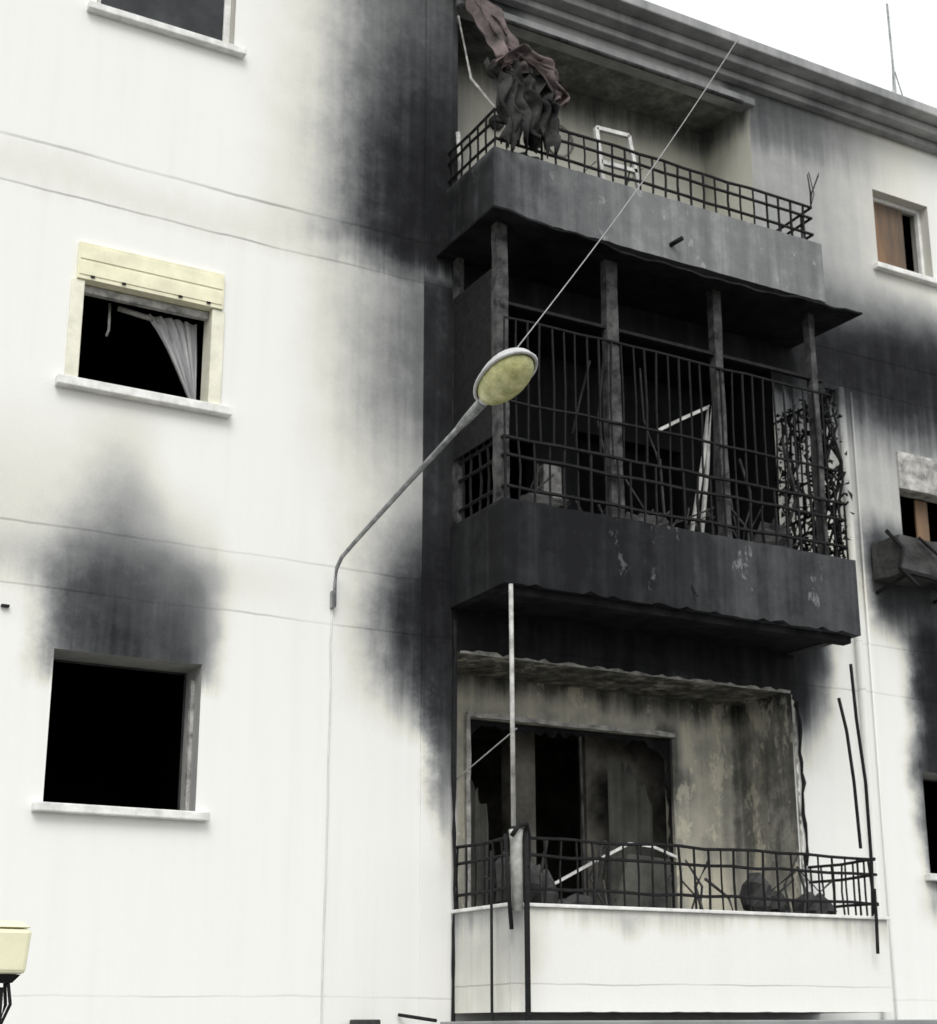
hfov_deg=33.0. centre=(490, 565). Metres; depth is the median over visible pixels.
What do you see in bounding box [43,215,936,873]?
burnt rooms
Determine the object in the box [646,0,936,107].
sky
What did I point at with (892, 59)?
roof antenna
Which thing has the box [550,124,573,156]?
plate ghost ring
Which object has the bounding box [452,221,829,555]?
enclosure posts
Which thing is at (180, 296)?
shutter box slots
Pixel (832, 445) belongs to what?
burnt side grille
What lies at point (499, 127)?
terrace wall lamp
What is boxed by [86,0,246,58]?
sill
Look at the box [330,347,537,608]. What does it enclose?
street lamp
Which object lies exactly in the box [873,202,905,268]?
blind
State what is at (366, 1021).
wall vent
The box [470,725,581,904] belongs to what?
door opening
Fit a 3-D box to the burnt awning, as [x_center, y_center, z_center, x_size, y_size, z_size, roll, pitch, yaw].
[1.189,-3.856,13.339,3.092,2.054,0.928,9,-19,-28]
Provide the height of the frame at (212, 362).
0.743 m
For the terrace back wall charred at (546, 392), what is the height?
2.520 m
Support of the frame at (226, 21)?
attached to the facade walls at (276, 176)
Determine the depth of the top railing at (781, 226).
12.86 m
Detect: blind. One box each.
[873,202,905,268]
[913,500,929,540]
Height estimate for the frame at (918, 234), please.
0.806 m
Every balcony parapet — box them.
[445,146,825,302]
[450,497,860,655]
[455,907,893,1012]
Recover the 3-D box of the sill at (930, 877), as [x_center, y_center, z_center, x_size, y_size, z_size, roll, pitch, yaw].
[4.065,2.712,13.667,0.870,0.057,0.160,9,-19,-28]
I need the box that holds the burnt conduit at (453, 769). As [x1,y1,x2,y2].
[451,621,808,1021]
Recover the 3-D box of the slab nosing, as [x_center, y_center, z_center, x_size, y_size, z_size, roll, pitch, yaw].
[1.478,0.390,11.957,3.200,0.070,0.100,9,-19,-28]
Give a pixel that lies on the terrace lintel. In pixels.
(749, 102)
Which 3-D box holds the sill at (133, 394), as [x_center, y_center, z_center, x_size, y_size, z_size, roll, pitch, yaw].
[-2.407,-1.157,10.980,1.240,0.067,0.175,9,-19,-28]
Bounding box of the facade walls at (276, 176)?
[0,0,936,1023]
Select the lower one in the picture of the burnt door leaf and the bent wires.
the burnt door leaf
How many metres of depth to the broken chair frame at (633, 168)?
12.91 m
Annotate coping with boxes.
[451,903,890,919]
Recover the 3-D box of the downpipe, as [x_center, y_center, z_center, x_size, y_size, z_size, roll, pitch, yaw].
[3.245,2.384,13.198,0.193,8.300,0.062,10,-19,-31]
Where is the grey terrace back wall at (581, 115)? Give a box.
[458,55,705,208]
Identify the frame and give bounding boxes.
[53,659,185,809]
[64,278,224,404]
[97,0,230,42]
[555,842,676,884]
[578,736,585,894]
[593,125,641,189]
[658,405,710,531]
[873,197,924,274]
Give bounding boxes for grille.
[462,316,835,521]
[773,387,854,558]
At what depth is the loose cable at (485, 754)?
11.06 m
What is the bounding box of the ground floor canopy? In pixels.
[440,1020,936,1023]
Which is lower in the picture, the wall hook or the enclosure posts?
the wall hook
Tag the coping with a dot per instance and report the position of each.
(573, 906)
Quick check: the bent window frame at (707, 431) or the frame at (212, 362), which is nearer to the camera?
the frame at (212, 362)
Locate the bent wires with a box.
[807,172,818,205]
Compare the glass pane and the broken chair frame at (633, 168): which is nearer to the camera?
the glass pane
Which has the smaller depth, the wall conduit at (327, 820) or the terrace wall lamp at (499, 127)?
the wall conduit at (327, 820)
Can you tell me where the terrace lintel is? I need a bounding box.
[456,0,754,112]
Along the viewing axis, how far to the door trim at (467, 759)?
12.45 m
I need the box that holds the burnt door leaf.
[470,754,653,906]
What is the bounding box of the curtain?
[149,314,196,399]
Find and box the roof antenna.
[886,3,902,94]
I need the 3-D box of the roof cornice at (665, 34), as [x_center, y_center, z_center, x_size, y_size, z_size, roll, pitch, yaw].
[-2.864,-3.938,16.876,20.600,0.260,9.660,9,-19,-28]
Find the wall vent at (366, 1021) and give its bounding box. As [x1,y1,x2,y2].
[350,1019,380,1023]
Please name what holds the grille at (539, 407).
attached to the enclosure posts
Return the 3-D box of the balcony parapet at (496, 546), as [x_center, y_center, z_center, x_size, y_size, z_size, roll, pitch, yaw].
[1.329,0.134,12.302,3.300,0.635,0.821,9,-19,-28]
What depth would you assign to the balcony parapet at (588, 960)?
11.00 m
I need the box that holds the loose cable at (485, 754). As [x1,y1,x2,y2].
[456,728,516,779]
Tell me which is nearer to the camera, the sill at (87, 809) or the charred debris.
the sill at (87, 809)
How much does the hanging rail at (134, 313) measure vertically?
0.253 m
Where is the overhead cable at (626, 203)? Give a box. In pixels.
[517,37,738,346]
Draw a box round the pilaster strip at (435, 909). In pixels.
[419,0,452,1023]
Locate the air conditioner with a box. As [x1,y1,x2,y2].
[872,529,936,603]
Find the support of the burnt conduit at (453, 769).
attached to the facade walls at (276, 176)
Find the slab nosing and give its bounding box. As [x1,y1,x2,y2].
[500,585,850,645]
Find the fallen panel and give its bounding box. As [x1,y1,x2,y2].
[615,854,670,907]
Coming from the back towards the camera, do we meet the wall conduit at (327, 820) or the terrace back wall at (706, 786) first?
the terrace back wall at (706, 786)
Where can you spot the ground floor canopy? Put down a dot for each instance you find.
(719, 1022)
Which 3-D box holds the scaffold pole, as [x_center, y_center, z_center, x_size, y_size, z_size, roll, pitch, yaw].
[0.149,2.892,10.302,0.202,5.730,0.333,9,-19,-28]
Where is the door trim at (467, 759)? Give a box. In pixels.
[464,711,675,907]
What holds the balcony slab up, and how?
attached to the facade walls at (276, 176)
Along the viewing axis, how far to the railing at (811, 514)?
12.01 m
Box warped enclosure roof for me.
[436,205,862,347]
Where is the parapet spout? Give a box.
[669,236,697,596]
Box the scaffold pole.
[490,584,530,1020]
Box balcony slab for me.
[462,585,841,652]
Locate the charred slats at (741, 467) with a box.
[571,354,796,534]
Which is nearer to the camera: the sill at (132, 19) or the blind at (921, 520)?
the sill at (132, 19)
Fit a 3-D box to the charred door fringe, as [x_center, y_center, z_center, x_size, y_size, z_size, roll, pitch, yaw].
[0.670,2.388,12.628,1.946,2.178,0.019,9,-19,-28]
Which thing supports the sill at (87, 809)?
attached to the facade walls at (276, 176)
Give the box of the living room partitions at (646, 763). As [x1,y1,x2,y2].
[501,729,667,905]
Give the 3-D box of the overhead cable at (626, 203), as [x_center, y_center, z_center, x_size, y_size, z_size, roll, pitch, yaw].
[1.177,-3.008,11.913,0.007,4.796,4.293,-10,-19,29]
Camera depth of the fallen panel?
11.43 m
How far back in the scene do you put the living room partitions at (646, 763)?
13.36 m
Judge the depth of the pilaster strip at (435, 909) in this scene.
11.83 m
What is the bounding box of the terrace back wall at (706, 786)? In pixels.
[457,674,745,910]
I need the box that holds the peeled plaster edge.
[460,651,804,892]
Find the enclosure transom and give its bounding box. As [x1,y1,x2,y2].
[453,267,823,460]
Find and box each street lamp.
[0,920,31,1023]
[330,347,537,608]
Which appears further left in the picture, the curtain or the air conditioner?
the curtain
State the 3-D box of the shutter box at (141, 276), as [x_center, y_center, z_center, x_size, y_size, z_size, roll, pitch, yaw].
[-2.429,-2.031,11.269,1.060,0.277,0.181,9,-19,-28]
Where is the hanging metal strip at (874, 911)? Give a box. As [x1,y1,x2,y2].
[837,664,879,953]
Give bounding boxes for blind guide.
[183,680,194,810]
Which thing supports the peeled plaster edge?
attached to the facade walls at (276, 176)
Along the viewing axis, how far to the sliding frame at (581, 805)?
12.84 m
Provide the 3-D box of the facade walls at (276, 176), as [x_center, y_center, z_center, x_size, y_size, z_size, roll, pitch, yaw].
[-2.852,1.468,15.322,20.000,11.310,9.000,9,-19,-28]
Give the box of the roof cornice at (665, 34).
[494,0,936,155]
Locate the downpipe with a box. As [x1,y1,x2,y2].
[837,387,897,1019]
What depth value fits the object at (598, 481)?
14.11 m
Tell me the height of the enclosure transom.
1.350 m
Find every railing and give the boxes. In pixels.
[447,107,813,239]
[456,835,878,915]
[458,434,848,558]
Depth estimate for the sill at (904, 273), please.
15.16 m
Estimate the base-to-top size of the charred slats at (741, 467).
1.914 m
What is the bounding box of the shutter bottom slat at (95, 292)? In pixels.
[84,285,208,320]
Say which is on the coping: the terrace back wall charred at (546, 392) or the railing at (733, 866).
the railing at (733, 866)
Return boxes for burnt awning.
[456,0,743,177]
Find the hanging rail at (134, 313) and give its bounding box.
[105,303,158,336]
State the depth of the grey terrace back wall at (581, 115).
14.70 m
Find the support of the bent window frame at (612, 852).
attached to the charred debris
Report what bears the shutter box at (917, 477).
attached to the facade walls at (276, 176)
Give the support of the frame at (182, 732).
attached to the facade walls at (276, 176)
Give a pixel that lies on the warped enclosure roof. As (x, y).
(541, 253)
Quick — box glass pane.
[101,0,223,40]
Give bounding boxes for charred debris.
[485,151,836,914]
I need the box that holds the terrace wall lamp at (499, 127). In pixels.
[489,115,503,130]
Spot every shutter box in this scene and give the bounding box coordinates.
[76,241,224,311]
[896,451,936,503]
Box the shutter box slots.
[91,275,210,303]
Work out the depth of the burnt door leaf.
13.23 m
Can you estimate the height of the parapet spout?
2.981 m
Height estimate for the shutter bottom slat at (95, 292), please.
0.055 m
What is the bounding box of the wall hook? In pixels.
[398,1013,436,1021]
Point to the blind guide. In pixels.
(189, 745)
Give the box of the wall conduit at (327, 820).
[321,608,332,1023]
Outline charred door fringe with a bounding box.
[470,719,674,907]
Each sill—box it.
[31,801,209,821]
[54,374,231,418]
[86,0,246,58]
[873,261,936,287]
[924,873,936,880]
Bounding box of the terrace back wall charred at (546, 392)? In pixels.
[488,348,717,534]
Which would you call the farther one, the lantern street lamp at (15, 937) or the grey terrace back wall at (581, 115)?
the grey terrace back wall at (581, 115)
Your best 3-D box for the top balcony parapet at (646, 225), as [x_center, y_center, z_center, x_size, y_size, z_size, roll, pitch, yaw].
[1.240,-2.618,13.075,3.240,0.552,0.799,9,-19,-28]
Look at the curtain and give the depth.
11.41 m

